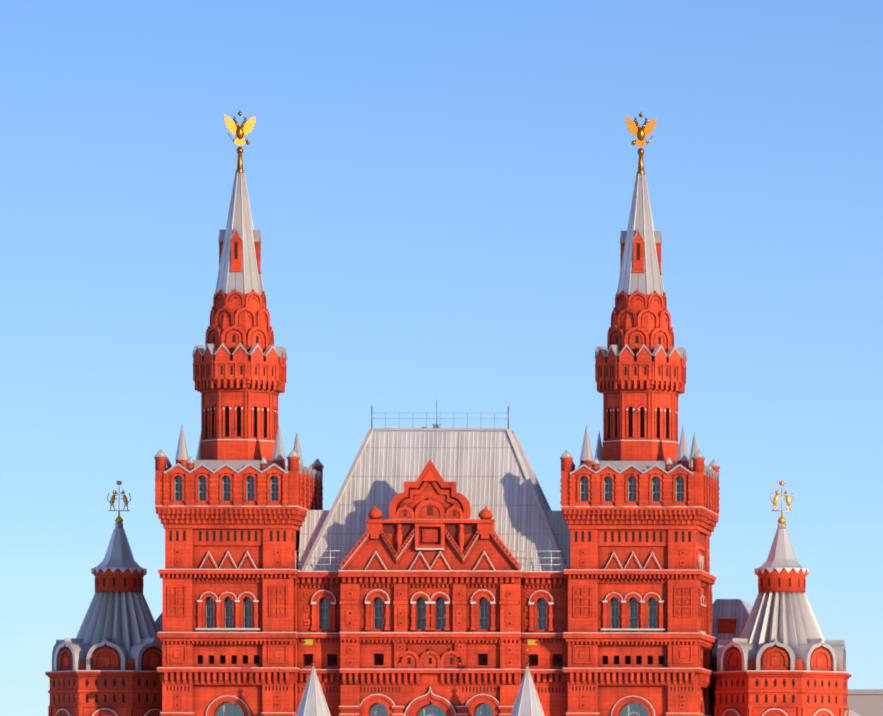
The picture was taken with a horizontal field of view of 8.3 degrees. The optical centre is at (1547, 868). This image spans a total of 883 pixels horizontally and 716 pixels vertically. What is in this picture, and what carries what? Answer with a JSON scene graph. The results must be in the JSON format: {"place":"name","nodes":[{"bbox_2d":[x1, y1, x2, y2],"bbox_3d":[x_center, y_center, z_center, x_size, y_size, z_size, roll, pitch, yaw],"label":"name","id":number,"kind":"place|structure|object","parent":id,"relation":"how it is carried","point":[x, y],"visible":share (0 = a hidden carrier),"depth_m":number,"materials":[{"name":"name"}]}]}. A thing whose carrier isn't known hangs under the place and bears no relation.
{"place":"outdoors","nodes":[
{"label":"outdoors","id":0,"kind":"place"},
{"bbox_2d":[304,639,536,644],"bbox_3d":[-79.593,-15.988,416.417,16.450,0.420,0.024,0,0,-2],"label":"museum vane flags","id":1,"kind":"object","parent":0,"point":[310,642],"visible":0.88,"depth_m":416.20},
{"bbox_2d":[0,0,882,715],"label":"sky","id":2,"kind":"structure","parent":0,"point":[440,192],"materials":[{"name":"blue"}]},
{"bbox_2d":[45,231,851,715],"bbox_3d":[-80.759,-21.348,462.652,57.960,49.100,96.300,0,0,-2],"label":"building facade","id":3,"kind":"structure","parent":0,"point":[583,645],"depth_m":421.11,"materials":[{"name":"red brick"}]},
{"bbox_2d":[175,476,683,629],"bbox_3d":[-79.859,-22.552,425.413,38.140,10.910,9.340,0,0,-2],"label":"window frames","id":4,"kind":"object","parent":3,"relation":"in","point":[274,497],"depth_m":421.31,"materials":[{"name":"red brick"}]},
{"bbox_2d":[175,476,683,715],"bbox_3d":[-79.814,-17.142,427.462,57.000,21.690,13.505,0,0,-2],"label":"windows","id":5,"kind":"structure","parent":4,"relation":"attached to","point":[441,606],"depth_m":421.29,"materials":[{"name":"grey glass"}]},
{"bbox_2d":[176,506,697,706],"bbox_3d":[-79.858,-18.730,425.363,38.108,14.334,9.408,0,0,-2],"label":"museum deep recesses","id":6,"kind":"object","parent":3,"relation":"in","point":[452,529],"visible":0.73,"depth_m":420.92,"materials":[{"name":"red brick"}]},
{"bbox_2d":[103,702,777,715],"bbox_3d":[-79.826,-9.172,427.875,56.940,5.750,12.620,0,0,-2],"label":"arched windows","id":7,"kind":"structure","parent":3,"relation":"in","point":[431,708],"depth_m":421.56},
{"bbox_2d":[94,528,802,715],"bbox_3d":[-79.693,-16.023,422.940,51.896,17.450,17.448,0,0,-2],"label":"conical roofs","id":8,"kind":"structure","parent":3,"relation":"on","point":[120,554],"depth_m":428.08,"materials":[{"name":"silver metal"}]},
{"bbox_2d":[53,242,844,703],"bbox_3d":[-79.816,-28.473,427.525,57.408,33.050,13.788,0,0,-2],"label":"museum recesses","id":9,"kind":"object","parent":3,"relation":"attached to","point":[605,660],"visible":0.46,"depth_m":422.75,"materials":[{"name":"red brick"}]},
{"bbox_2d":[52,343,845,671],"bbox_3d":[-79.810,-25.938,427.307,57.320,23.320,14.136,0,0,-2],"label":"museum parapet caps","id":10,"kind":"object","parent":3,"relation":"on","point":[80,649],"visible":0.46,"depth_m":424.93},
{"bbox_2d":[48,408,851,715],"bbox_3d":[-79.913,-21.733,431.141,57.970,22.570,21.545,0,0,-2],"label":"decorative molding","id":11,"kind":"structure","parent":3,"relation":"attached to","point":[139,570],"depth_m":420.84,"materials":[{"name":"white paint"}]},
{"bbox_2d":[76,591,824,654],"bbox_3d":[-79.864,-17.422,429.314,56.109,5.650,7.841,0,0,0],"label":"turret roofs","id":12,"kind":"structure","parent":3,"relation":"attached to","point":[125,620],"depth_m":427.51,"materials":[{"name":"silver metal"}]},
{"bbox_2d":[115,173,785,528],"bbox_3d":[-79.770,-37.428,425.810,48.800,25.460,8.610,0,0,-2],"label":"spires","id":13,"kind":"object","parent":3,"relation":"on","point":[236,278],"visible":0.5,"depth_m":424.48,"materials":[{"name":"grey metal"}]},
{"bbox_2d":[215,172,663,715],"bbox_3d":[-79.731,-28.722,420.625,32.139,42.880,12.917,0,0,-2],"label":"spire ribs","id":14,"kind":"object","parent":13,"relation":"attached to","point":[313,668],"visible":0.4,"depth_m":424.51,"materials":[{"name":"grey metal"}]},
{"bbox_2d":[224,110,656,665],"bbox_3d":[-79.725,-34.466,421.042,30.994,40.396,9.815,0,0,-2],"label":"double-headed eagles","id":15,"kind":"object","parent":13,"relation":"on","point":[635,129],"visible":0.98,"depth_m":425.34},
{"bbox_2d":[107,481,793,522],"bbox_3d":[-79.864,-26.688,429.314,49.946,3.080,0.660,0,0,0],"label":"weather vanes","id":16,"kind":"object","parent":13,"relation":"on","point":[119,519],"visible":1,"depth_m":429.25,"materials":[{"name":"gold metal"}]},
{"bbox_2d":[155,432,748,654],"bbox_3d":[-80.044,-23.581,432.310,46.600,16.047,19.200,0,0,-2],"label":"roof","id":17,"kind":"structure","parent":3,"relation":"on","point":[482,470],"depth_m":424.18,"materials":[{"name":"grey metal"}]},
{"bbox_2d":[295,550,568,570],"bbox_3d":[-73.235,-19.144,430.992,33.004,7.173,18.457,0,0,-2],"label":"roof railings","id":18,"kind":"object","parent":17,"relation":"on","point":[534,564],"visible":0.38,"depth_m":421.41,"materials":[{"name":"grey metal"}]},
{"bbox_2d":[301,428,566,570],"bbox_3d":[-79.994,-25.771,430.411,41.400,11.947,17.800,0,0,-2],"label":"museum roof caps","id":19,"kind":"object","parent":17,"relation":"attached to","point":[356,461],"visible":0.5,"depth_m":424.48,"materials":[{"name":"grey metal"}]},
{"bbox_2d":[371,400,508,428],"bbox_3d":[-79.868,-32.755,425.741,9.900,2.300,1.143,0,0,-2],"label":"roof railing","id":20,"kind":"object","parent":17,"relation":"on","point":[436,425],"visible":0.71,"depth_m":425.22,"materials":[{"name":"grey metal"}]},
{"bbox_2d":[512,434,751,614],"bbox_3d":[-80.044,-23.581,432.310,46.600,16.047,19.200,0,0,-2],"label":"museum roof sides","id":21,"kind":"object","parent":3,"relation":"on","point":[747,607],"visible":0.13,"depth_m":427.48,"materials":[{"name":"grey metal"}]},
{"bbox_2d":[849,710,860,715],"bbox_3d":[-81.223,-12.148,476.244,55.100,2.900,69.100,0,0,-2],"label":"neighbour roof","id":22,"kind":"structure","parent":3,"relation":"on","point":[852,713],"depth_m":499.58,"materials":[{"name":"white metal"}]},
{"bbox_2d":[848,689,882,715],"bbox_3d":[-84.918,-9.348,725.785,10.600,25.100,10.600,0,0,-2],"label":"building","id":23,"kind":"structure","parent":0,"point":[865,702],"depth_m":720.82,"materials":[{"name":"grey paint"}]}
]}

